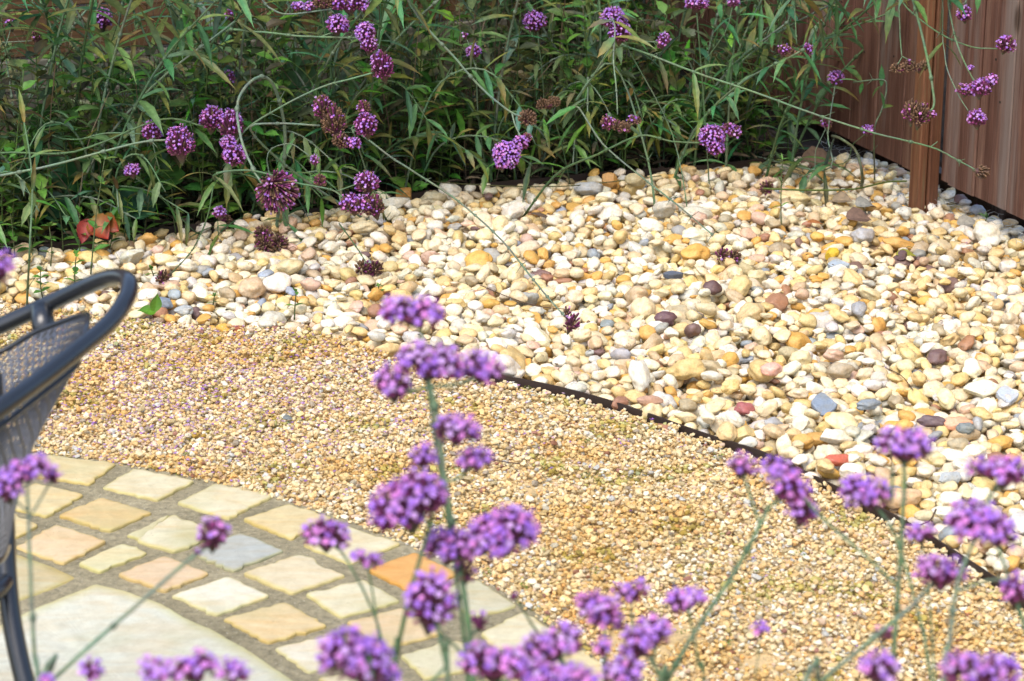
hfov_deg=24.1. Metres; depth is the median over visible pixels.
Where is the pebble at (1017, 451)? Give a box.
[1005,448,1021,455]
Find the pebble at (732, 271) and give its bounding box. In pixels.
[727,266,743,278]
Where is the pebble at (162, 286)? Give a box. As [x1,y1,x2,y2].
[158,280,180,289]
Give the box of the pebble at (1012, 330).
[1002,325,1018,336]
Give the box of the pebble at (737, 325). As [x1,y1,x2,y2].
[726,323,743,337]
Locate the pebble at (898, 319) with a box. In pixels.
[887,312,905,323]
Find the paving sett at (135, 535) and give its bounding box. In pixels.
[127,515,168,540]
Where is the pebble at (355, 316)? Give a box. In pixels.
[339,312,361,320]
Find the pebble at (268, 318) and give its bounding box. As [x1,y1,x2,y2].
[257,311,286,329]
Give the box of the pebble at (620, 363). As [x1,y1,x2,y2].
[614,359,632,373]
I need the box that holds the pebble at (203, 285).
[192,282,207,290]
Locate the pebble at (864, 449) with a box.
[844,444,873,455]
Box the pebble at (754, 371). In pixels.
[747,359,774,381]
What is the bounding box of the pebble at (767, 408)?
[756,399,777,416]
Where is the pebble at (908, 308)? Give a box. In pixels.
[898,306,917,319]
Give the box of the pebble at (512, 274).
[507,264,523,283]
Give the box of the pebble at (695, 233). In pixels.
[682,227,706,241]
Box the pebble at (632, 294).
[624,286,647,305]
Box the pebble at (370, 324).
[364,319,378,331]
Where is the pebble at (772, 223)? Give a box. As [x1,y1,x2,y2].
[765,218,780,227]
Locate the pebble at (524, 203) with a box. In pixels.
[509,200,528,216]
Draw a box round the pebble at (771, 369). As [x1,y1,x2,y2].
[760,362,782,375]
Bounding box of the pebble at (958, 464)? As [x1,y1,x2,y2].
[952,460,977,475]
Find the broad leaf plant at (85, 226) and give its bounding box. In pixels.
[21,58,320,242]
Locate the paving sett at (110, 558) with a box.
[79,544,145,573]
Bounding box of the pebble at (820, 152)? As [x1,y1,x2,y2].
[801,146,838,168]
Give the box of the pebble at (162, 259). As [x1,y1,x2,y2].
[154,253,176,264]
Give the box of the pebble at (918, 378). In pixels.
[911,371,926,386]
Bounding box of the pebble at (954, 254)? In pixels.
[944,249,960,260]
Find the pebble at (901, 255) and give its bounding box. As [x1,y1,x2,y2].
[896,250,906,260]
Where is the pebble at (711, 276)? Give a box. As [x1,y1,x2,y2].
[705,273,722,281]
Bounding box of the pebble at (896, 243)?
[882,236,913,249]
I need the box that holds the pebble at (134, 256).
[119,248,143,264]
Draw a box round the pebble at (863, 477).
[855,475,880,489]
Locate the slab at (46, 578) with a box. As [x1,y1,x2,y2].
[16,555,73,600]
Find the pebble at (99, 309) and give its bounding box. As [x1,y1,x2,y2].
[90,305,104,316]
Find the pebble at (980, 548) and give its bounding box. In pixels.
[969,540,987,554]
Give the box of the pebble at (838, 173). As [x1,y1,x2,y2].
[834,170,844,177]
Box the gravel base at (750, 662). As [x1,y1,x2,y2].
[0,186,1023,680]
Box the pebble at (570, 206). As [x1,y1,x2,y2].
[566,202,581,211]
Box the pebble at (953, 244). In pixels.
[950,241,964,260]
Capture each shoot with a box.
[0,4,27,165]
[0,64,43,242]
[0,72,26,154]
[0,74,28,243]
[0,126,19,214]
[0,135,24,249]
[0,139,15,215]
[0,186,17,250]
[3,59,36,248]
[13,136,46,239]
[17,38,61,243]
[19,110,45,223]
[19,173,59,244]
[33,21,99,217]
[37,72,81,223]
[41,2,72,146]
[46,92,113,214]
[59,63,99,202]
[60,55,93,203]
[67,110,91,146]
[71,52,117,212]
[76,54,136,207]
[82,35,127,209]
[85,56,127,197]
[109,65,146,230]
[110,149,134,189]
[114,48,170,215]
[127,72,174,227]
[130,47,192,224]
[138,62,172,120]
[153,53,234,221]
[153,58,191,172]
[154,72,196,223]
[156,99,207,220]
[168,153,221,220]
[173,37,236,220]
[178,22,231,222]
[188,52,243,218]
[190,74,237,219]
[194,82,233,221]
[197,41,239,218]
[197,52,246,217]
[224,25,256,151]
[233,144,266,214]
[234,1,263,152]
[235,31,284,139]
[239,18,286,166]
[240,90,289,198]
[242,121,292,211]
[242,140,275,181]
[243,85,283,215]
[246,50,295,150]
[246,73,292,213]
[247,80,294,204]
[248,104,273,210]
[252,15,302,160]
[261,122,302,166]
[266,28,289,158]
[271,1,311,161]
[277,107,312,208]
[297,9,333,150]
[297,27,334,207]
[304,116,331,207]
[306,116,352,211]
[318,60,332,142]
[338,38,362,99]
[342,61,383,183]
[343,67,387,194]
[349,133,385,189]
[359,45,394,190]
[361,136,403,191]
[376,20,426,190]
[378,0,401,139]
[380,22,400,154]
[389,83,443,192]
[390,50,436,187]
[394,116,436,176]
[398,24,438,180]
[399,127,439,184]
[410,0,432,105]
[411,129,450,179]
[413,15,451,171]
[418,67,462,182]
[420,100,463,189]
[425,87,470,188]
[425,95,469,178]
[433,113,474,184]
[434,37,486,180]
[435,9,475,182]
[443,3,476,116]
[443,96,464,178]
[445,11,473,159]
[450,82,489,184]
[454,23,490,183]
[459,31,497,162]
[484,90,510,181]
[486,70,532,174]
[487,61,532,140]
[499,14,526,132]
[501,0,538,179]
[505,98,538,155]
[510,101,539,176]
[515,48,552,175]
[532,82,566,176]
[533,18,565,125]
[537,0,561,138]
[542,47,579,175]
[543,2,572,90]
[545,61,580,166]
[547,8,587,155]
[547,100,595,170]
[550,0,591,172]
[559,18,582,69]
[563,55,584,130]
[567,0,604,169]
[578,1,611,96]
[578,100,594,172]
[580,54,614,167]
[586,52,631,166]
[586,61,636,171]
[594,82,612,157]
[594,82,642,168]
[598,57,643,167]
[602,0,629,147]
[604,0,651,169]
[612,15,654,168]
[615,54,632,169]
[622,1,642,110]
[623,0,653,109]
[629,21,665,166]
[632,34,690,167]
[632,42,666,102]
[633,0,679,168]
[633,20,672,147]
[635,0,665,130]
[635,11,679,141]
[645,0,676,98]
[653,41,693,160]
[660,101,701,166]
[675,108,704,163]
[677,28,723,163]
[693,3,772,170]
[695,98,709,164]
[706,16,750,127]
[706,102,741,161]
[711,6,756,156]
[720,34,755,159]
[738,0,767,146]
[739,65,778,157]
[740,37,784,151]
[748,0,910,176]
[768,17,794,149]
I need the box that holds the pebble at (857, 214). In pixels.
[846,207,870,221]
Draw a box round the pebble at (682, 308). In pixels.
[664,304,687,323]
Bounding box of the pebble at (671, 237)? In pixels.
[663,234,681,245]
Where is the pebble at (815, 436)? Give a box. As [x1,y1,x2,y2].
[807,432,828,446]
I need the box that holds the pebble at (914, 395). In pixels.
[908,388,928,404]
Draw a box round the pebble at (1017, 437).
[1007,431,1023,446]
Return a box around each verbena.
[0,0,34,185]
[0,0,49,63]
[0,0,49,143]
[0,0,120,236]
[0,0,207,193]
[0,18,41,168]
[0,101,162,166]
[0,104,245,203]
[0,111,123,218]
[0,123,195,242]
[0,155,51,242]
[0,161,56,228]
[0,225,6,246]
[0,247,16,284]
[0,452,62,680]
[2,0,101,149]
[2,0,108,143]
[2,180,59,243]
[4,0,147,184]
[7,156,171,241]
[8,87,63,303]
[11,0,147,188]
[11,177,78,245]
[24,0,136,215]
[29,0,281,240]
[36,515,232,680]
[37,672,54,680]
[52,0,165,214]
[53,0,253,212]
[59,0,140,153]
[60,149,218,245]
[71,0,163,158]
[77,654,105,680]
[81,176,150,240]
[88,110,185,234]
[93,111,190,230]
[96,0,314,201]
[96,7,123,148]
[106,130,252,204]
[115,0,219,118]
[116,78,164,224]
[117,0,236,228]
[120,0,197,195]
[123,163,210,234]
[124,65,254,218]
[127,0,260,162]
[134,175,171,219]
[137,646,253,680]
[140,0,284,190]
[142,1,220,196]
[158,1,275,112]
[158,139,310,226]
[165,84,231,221]
[174,134,248,215]
[181,13,377,182]
[181,164,384,220]
[183,195,253,254]
[184,0,252,132]
[188,0,295,157]
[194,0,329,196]
[201,0,355,191]
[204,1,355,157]
[204,9,233,177]
[207,130,345,215]
[208,110,360,214]
[216,49,393,208]
[216,70,235,198]
[232,136,337,226]
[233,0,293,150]
[233,0,370,110]
[234,74,300,228]
[244,142,329,208]
[248,116,377,171]
[250,80,391,185]
[250,94,367,220]
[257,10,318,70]
[258,0,402,195]
[264,143,326,241]
[265,136,401,222]
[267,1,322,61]
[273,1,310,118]
[277,0,412,175]
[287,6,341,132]
[289,0,397,203]
[289,2,378,192]
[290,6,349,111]
[293,0,409,168]
[298,514,391,666]
[302,15,360,144]
[303,0,476,182]
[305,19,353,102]
[310,0,489,184]
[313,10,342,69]
[315,625,401,680]
[319,2,465,158]
[321,101,579,334]
[325,118,392,202]
[343,99,390,221]
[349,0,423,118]
[349,548,386,666]
[353,0,436,180]
[363,112,526,165]
[366,467,449,680]
[369,1,446,161]
[371,339,541,680]
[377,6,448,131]
[378,293,468,680]
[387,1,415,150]
[391,71,489,188]
[392,0,536,171]
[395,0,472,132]
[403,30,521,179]
[403,565,483,680]
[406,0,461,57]
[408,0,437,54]
[411,2,462,153]
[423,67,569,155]
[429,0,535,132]
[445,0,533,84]
[455,640,600,680]
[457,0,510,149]
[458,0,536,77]
[462,32,489,180]
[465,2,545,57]
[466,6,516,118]
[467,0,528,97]
[469,0,564,160]
[477,0,585,127]
[477,87,554,181]
[481,2,573,120]
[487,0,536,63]
[489,0,543,80]
[493,35,662,165]
[496,0,572,102]
[508,2,552,89]
[510,592,562,664]
[513,0,556,99]
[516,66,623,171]
[516,619,584,666]
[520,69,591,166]
[521,122,741,217]
[522,9,546,177]
[524,0,598,71]
[531,65,639,176]
[536,0,582,83]
[536,86,703,176]
[536,96,570,183]
[539,7,597,62]
[544,0,655,136]
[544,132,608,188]
[545,95,720,241]
[546,0,608,100]
[547,2,612,77]
[557,0,618,118]
[557,0,642,170]
[558,0,641,147]
[558,1,607,82]
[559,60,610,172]
[569,71,608,165]
[572,0,629,75]
[574,588,626,677]
[575,6,654,205]
[580,97,683,148]
[584,3,989,179]
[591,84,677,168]
[595,0,639,110]
[596,0,674,70]
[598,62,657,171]
[600,612,678,680]
[610,577,650,666]
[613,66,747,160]
[625,0,645,64]
[625,31,686,206]
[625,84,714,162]
[627,0,690,104]
[628,0,663,92]
[628,4,701,91]
[629,29,716,155]
[630,0,724,142]
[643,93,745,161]
[644,97,688,166]
[657,449,819,680]
[660,86,724,157]
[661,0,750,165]
[662,585,708,680]
[663,0,808,164]
[663,14,820,187]
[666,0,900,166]
[671,99,762,158]
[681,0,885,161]
[685,0,739,183]
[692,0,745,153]
[696,0,758,103]
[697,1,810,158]
[701,0,753,100]
[705,0,782,120]
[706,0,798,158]
[719,0,824,118]
[723,0,987,142]
[725,0,998,123]
[731,0,980,143]
[731,0,1016,138]
[731,70,844,206]
[732,0,936,145]
[733,0,927,146]
[733,119,835,192]
[742,124,875,184]
[749,619,769,680]
[761,0,862,177]
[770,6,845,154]
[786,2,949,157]
[802,425,936,675]
[802,552,969,680]
[831,135,865,186]
[837,64,892,179]
[837,472,933,680]
[857,647,901,680]
[873,625,892,651]
[904,522,936,680]
[937,647,1022,680]
[941,496,1019,680]
[964,454,1023,631]
[998,569,1023,625]
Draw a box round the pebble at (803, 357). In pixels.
[788,350,811,363]
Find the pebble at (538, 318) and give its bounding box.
[523,311,541,328]
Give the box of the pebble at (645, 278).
[637,272,657,284]
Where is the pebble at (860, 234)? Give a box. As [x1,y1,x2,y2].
[850,227,874,242]
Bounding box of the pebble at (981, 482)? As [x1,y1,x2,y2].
[971,477,994,490]
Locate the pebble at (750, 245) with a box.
[732,241,753,249]
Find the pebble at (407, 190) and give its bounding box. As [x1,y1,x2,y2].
[396,187,411,199]
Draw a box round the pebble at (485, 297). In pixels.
[478,293,496,308]
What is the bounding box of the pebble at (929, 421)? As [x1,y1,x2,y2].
[916,415,945,426]
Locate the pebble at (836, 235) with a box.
[833,233,853,247]
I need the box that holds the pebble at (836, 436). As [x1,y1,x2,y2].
[820,428,852,444]
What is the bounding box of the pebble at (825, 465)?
[816,458,833,472]
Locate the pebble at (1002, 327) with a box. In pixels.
[998,324,1009,334]
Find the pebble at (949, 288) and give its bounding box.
[938,277,957,292]
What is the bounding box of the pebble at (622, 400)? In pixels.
[611,396,628,409]
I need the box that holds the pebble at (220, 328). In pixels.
[215,323,229,331]
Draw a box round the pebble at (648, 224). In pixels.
[637,217,663,232]
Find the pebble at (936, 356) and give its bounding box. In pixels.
[927,349,946,364]
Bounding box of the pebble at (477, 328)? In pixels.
[462,323,484,331]
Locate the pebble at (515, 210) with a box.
[501,202,523,218]
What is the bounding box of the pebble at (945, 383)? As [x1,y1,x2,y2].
[941,381,955,386]
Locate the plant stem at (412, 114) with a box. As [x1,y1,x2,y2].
[321,61,460,204]
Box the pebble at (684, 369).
[665,358,705,379]
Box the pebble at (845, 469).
[839,463,865,478]
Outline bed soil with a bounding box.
[0,13,949,250]
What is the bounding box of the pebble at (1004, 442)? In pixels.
[987,435,1013,450]
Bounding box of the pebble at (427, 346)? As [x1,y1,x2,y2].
[425,344,437,353]
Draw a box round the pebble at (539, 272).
[531,269,550,275]
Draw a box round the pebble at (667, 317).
[654,311,676,325]
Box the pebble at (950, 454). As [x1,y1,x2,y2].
[940,448,975,462]
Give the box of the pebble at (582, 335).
[572,329,591,342]
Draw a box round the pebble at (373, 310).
[367,304,382,316]
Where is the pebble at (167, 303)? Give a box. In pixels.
[160,297,173,308]
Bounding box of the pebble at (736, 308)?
[733,300,745,314]
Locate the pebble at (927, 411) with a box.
[915,408,935,415]
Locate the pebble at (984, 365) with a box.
[977,360,990,373]
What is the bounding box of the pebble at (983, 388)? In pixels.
[963,379,999,397]
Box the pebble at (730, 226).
[713,222,734,232]
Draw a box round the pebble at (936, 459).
[926,451,946,466]
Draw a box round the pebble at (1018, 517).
[1008,511,1023,534]
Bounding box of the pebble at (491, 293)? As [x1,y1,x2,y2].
[474,289,494,296]
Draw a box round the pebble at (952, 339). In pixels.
[937,332,959,346]
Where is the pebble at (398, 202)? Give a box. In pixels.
[382,197,409,208]
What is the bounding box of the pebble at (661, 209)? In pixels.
[652,200,675,219]
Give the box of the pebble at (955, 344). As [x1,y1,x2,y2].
[942,331,960,347]
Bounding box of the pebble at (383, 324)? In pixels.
[376,319,391,330]
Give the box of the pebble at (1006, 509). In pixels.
[1002,504,1023,517]
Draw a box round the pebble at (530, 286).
[511,278,533,289]
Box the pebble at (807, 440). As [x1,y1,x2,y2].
[792,433,813,449]
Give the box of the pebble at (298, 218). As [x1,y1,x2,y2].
[288,214,301,222]
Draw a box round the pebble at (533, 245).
[508,240,540,252]
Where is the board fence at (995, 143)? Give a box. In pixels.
[604,0,1023,226]
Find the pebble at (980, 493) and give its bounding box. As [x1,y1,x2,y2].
[970,487,993,505]
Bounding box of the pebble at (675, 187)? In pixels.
[657,184,678,193]
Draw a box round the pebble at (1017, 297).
[1009,293,1023,302]
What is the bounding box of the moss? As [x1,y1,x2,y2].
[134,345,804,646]
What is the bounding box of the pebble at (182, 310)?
[174,305,192,316]
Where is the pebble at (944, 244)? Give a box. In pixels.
[935,239,951,255]
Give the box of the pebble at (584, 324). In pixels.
[580,321,596,326]
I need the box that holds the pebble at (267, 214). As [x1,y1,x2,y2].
[264,210,281,221]
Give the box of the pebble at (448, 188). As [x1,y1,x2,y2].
[438,183,461,195]
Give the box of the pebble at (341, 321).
[333,314,354,330]
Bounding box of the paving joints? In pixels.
[0,452,595,680]
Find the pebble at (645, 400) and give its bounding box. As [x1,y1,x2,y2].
[636,395,662,405]
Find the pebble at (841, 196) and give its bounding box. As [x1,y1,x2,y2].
[832,191,852,202]
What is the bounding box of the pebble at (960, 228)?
[954,225,973,232]
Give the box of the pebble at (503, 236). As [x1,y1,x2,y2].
[493,230,509,243]
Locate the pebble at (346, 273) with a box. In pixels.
[340,267,358,281]
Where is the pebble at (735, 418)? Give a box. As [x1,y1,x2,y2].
[725,410,744,427]
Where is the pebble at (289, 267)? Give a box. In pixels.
[276,259,303,275]
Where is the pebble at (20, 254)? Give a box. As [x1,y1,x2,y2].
[11,242,32,256]
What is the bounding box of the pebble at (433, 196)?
[420,190,446,203]
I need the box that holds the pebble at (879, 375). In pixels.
[870,371,887,380]
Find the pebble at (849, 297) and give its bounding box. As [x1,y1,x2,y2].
[830,295,859,302]
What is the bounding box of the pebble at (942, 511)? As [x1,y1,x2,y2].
[931,506,952,518]
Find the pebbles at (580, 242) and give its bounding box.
[0,152,1023,583]
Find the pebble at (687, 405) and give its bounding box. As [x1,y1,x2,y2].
[678,398,697,411]
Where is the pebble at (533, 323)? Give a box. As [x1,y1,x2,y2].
[523,320,540,328]
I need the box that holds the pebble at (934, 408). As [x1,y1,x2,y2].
[929,406,941,411]
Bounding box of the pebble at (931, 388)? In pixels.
[922,380,944,397]
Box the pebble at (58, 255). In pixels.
[45,249,66,262]
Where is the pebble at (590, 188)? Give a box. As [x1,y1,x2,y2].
[572,181,603,194]
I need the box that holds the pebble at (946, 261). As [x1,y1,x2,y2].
[938,255,954,266]
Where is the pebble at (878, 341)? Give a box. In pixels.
[869,332,886,350]
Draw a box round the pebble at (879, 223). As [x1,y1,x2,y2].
[872,220,889,226]
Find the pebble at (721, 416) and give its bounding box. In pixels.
[715,412,726,420]
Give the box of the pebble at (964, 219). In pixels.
[957,214,974,225]
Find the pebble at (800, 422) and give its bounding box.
[792,414,809,430]
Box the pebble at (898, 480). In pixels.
[887,474,909,487]
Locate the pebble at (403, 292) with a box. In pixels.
[389,289,413,301]
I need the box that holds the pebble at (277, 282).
[263,272,291,294]
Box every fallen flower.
[155,186,213,283]
[216,214,232,223]
[253,225,288,251]
[338,223,383,275]
[715,247,741,263]
[760,180,773,195]
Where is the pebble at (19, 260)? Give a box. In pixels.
[12,257,26,265]
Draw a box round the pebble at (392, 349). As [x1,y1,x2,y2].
[372,342,400,356]
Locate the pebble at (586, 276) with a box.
[569,273,590,282]
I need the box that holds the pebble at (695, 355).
[687,353,700,359]
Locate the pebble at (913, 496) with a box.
[881,488,921,508]
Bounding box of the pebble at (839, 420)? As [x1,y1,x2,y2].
[825,412,857,429]
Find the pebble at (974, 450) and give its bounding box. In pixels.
[963,444,986,456]
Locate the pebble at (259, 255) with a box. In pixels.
[254,252,278,259]
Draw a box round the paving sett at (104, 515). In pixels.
[60,498,150,532]
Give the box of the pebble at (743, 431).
[734,425,754,442]
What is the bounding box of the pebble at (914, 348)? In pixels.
[896,342,923,357]
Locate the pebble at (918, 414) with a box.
[911,411,932,429]
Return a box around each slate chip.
[663,270,682,278]
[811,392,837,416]
[828,259,849,267]
[996,385,1018,404]
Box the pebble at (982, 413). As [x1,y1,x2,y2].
[970,407,992,419]
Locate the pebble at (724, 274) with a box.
[720,264,737,279]
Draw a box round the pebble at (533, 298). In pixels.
[510,292,538,305]
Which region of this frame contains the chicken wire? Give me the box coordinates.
[821,137,1023,244]
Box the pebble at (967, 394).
[951,389,973,401]
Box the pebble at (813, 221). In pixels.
[807,219,821,223]
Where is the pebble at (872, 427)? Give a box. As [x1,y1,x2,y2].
[861,424,876,436]
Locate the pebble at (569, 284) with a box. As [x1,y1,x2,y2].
[561,282,576,290]
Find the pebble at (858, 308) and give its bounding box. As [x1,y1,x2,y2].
[851,301,866,316]
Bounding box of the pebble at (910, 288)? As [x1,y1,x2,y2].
[899,282,919,293]
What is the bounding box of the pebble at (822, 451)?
[813,444,841,459]
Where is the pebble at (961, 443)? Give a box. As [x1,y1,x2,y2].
[947,437,971,450]
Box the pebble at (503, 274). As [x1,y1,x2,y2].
[500,267,512,279]
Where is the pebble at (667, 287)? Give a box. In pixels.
[660,285,670,299]
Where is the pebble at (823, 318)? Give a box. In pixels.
[809,311,840,333]
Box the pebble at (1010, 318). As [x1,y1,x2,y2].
[1002,312,1018,324]
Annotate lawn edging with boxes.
[1,147,853,254]
[394,356,1023,615]
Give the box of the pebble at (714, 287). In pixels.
[703,280,721,294]
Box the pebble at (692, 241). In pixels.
[689,239,706,246]
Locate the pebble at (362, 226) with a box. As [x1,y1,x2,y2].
[351,220,378,233]
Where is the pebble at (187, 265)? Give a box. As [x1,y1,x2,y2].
[177,259,197,271]
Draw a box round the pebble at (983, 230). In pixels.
[973,220,1000,245]
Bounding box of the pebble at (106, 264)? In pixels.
[97,259,118,269]
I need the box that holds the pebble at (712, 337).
[705,330,720,344]
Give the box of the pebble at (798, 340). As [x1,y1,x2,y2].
[785,331,816,354]
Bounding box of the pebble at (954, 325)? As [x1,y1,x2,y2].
[943,319,961,332]
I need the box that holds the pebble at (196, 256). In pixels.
[191,252,203,260]
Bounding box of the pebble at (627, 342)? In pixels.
[614,336,635,349]
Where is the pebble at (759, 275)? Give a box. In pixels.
[748,269,766,284]
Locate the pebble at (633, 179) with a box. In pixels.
[624,173,645,185]
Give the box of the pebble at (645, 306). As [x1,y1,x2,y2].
[630,296,655,319]
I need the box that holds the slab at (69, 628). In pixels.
[0,585,291,680]
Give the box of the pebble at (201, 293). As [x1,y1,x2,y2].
[192,286,210,301]
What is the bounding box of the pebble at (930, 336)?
[919,331,939,342]
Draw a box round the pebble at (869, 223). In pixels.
[862,217,879,226]
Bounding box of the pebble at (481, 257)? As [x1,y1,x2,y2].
[464,250,492,265]
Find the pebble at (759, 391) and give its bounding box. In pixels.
[751,387,771,398]
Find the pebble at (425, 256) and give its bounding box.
[420,251,439,264]
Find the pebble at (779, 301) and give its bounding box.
[765,293,788,312]
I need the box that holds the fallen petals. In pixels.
[21,316,858,669]
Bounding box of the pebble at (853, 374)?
[847,369,858,380]
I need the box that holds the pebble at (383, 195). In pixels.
[373,191,389,197]
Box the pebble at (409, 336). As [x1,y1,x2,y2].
[402,331,425,343]
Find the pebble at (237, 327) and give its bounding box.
[231,325,244,331]
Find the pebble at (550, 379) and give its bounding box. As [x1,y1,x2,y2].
[531,374,555,384]
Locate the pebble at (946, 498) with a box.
[938,491,961,505]
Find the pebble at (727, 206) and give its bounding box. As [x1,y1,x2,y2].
[719,202,734,213]
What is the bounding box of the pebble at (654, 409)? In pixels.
[640,403,662,420]
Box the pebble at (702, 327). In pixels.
[693,320,704,334]
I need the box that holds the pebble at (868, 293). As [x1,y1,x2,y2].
[858,286,880,301]
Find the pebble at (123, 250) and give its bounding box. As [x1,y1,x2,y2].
[114,249,126,258]
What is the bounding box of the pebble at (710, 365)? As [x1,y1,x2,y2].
[701,360,721,371]
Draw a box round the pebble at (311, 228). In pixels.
[303,226,326,231]
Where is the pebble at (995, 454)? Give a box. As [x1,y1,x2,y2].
[987,452,1009,461]
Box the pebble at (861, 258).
[849,252,869,264]
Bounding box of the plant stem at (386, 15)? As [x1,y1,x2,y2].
[336,0,425,194]
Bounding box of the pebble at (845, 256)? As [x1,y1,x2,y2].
[841,253,850,262]
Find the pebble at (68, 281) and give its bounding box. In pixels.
[65,275,78,284]
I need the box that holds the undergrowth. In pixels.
[0,0,834,242]
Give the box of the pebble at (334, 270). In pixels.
[325,264,340,278]
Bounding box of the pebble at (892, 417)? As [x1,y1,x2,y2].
[881,414,899,424]
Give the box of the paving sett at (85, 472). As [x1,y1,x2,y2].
[36,455,115,485]
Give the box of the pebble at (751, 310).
[736,302,764,322]
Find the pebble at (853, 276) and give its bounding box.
[842,268,862,287]
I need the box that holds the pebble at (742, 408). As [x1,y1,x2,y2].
[734,402,754,414]
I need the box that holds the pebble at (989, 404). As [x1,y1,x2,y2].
[975,397,998,412]
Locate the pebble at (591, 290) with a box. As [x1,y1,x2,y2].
[581,287,597,299]
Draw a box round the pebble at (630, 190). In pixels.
[623,183,645,195]
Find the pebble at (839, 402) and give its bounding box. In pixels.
[832,398,849,411]
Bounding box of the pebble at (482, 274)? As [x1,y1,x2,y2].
[476,264,490,282]
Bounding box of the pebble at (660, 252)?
[648,244,669,257]
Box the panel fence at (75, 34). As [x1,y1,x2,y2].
[0,0,655,121]
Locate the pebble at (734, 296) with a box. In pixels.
[725,289,746,302]
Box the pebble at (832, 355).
[823,348,843,362]
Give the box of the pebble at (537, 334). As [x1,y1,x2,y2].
[523,325,551,342]
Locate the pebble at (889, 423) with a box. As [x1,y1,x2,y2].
[882,421,902,432]
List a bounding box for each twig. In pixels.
[409,175,661,186]
[480,285,563,308]
[493,460,519,463]
[763,180,906,190]
[885,367,912,389]
[920,508,936,524]
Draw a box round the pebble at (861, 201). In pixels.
[855,196,875,206]
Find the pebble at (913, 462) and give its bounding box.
[906,459,918,466]
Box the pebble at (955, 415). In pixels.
[949,413,966,417]
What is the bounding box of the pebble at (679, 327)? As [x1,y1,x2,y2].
[672,322,688,337]
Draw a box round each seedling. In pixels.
[0,205,25,255]
[16,211,43,253]
[32,266,49,296]
[40,222,61,266]
[49,202,77,249]
[64,205,98,250]
[64,249,84,281]
[83,150,117,273]
[94,212,124,249]
[118,196,140,236]
[137,189,161,232]
[145,265,156,275]
[162,183,185,234]
[208,293,219,304]
[285,287,301,319]
[544,168,562,183]
[774,153,787,224]
[979,211,994,220]
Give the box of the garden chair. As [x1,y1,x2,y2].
[0,268,138,680]
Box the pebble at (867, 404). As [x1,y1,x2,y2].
[856,399,881,410]
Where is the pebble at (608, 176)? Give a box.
[602,172,617,188]
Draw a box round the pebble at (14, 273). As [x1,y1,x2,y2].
[4,270,18,280]
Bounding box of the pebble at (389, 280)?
[379,276,397,286]
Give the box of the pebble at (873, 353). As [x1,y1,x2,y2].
[864,348,881,361]
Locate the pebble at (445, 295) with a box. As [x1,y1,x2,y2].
[439,292,456,298]
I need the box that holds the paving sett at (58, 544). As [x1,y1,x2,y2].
[16,525,105,564]
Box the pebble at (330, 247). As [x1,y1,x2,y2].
[322,241,339,252]
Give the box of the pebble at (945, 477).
[939,472,960,482]
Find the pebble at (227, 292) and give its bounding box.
[218,286,235,298]
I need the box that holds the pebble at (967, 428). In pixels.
[956,422,974,434]
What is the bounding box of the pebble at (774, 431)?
[762,423,785,438]
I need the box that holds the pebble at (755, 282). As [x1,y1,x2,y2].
[749,278,765,289]
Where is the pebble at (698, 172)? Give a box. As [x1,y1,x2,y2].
[684,170,701,180]
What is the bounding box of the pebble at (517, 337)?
[512,332,535,344]
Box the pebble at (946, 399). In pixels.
[937,388,955,409]
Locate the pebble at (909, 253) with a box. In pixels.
[896,249,915,255]
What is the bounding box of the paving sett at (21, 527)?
[15,514,37,538]
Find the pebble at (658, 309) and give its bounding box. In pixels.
[656,307,663,313]
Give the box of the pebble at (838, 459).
[825,454,848,465]
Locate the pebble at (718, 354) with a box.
[711,349,724,360]
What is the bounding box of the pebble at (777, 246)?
[768,242,790,254]
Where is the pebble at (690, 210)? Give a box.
[682,206,712,218]
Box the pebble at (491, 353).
[482,350,496,357]
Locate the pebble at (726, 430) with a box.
[716,421,736,440]
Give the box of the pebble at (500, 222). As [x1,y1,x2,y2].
[493,215,507,230]
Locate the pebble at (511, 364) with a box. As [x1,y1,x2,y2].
[485,354,520,375]
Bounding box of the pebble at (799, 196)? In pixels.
[782,191,810,204]
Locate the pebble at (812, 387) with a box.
[806,381,824,393]
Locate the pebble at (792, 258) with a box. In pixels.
[787,255,802,261]
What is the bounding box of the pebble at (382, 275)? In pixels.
[372,272,389,280]
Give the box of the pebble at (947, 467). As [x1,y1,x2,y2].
[941,461,956,471]
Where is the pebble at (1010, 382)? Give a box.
[998,378,1015,388]
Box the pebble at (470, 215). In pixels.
[467,210,483,220]
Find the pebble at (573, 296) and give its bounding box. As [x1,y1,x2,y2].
[565,289,583,303]
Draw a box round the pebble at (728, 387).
[721,379,739,394]
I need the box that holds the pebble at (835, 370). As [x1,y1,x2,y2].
[826,362,853,378]
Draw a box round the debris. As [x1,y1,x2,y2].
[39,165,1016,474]
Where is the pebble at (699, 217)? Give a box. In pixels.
[690,211,706,224]
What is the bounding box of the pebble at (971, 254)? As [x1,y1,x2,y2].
[963,252,978,262]
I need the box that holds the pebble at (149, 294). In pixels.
[137,288,160,301]
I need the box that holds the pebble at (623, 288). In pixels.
[616,284,631,297]
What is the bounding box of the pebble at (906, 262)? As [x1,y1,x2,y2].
[893,255,915,266]
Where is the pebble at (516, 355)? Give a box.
[500,345,525,369]
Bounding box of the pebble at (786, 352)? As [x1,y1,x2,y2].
[778,346,799,359]
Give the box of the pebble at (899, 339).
[895,335,909,346]
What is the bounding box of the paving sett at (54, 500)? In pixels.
[16,483,82,517]
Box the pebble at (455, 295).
[447,293,464,299]
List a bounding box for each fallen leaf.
[137,293,161,314]
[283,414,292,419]
[530,212,546,217]
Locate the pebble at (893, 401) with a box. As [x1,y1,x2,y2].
[887,395,904,408]
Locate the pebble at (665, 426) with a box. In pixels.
[656,423,668,429]
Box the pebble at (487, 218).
[473,211,493,228]

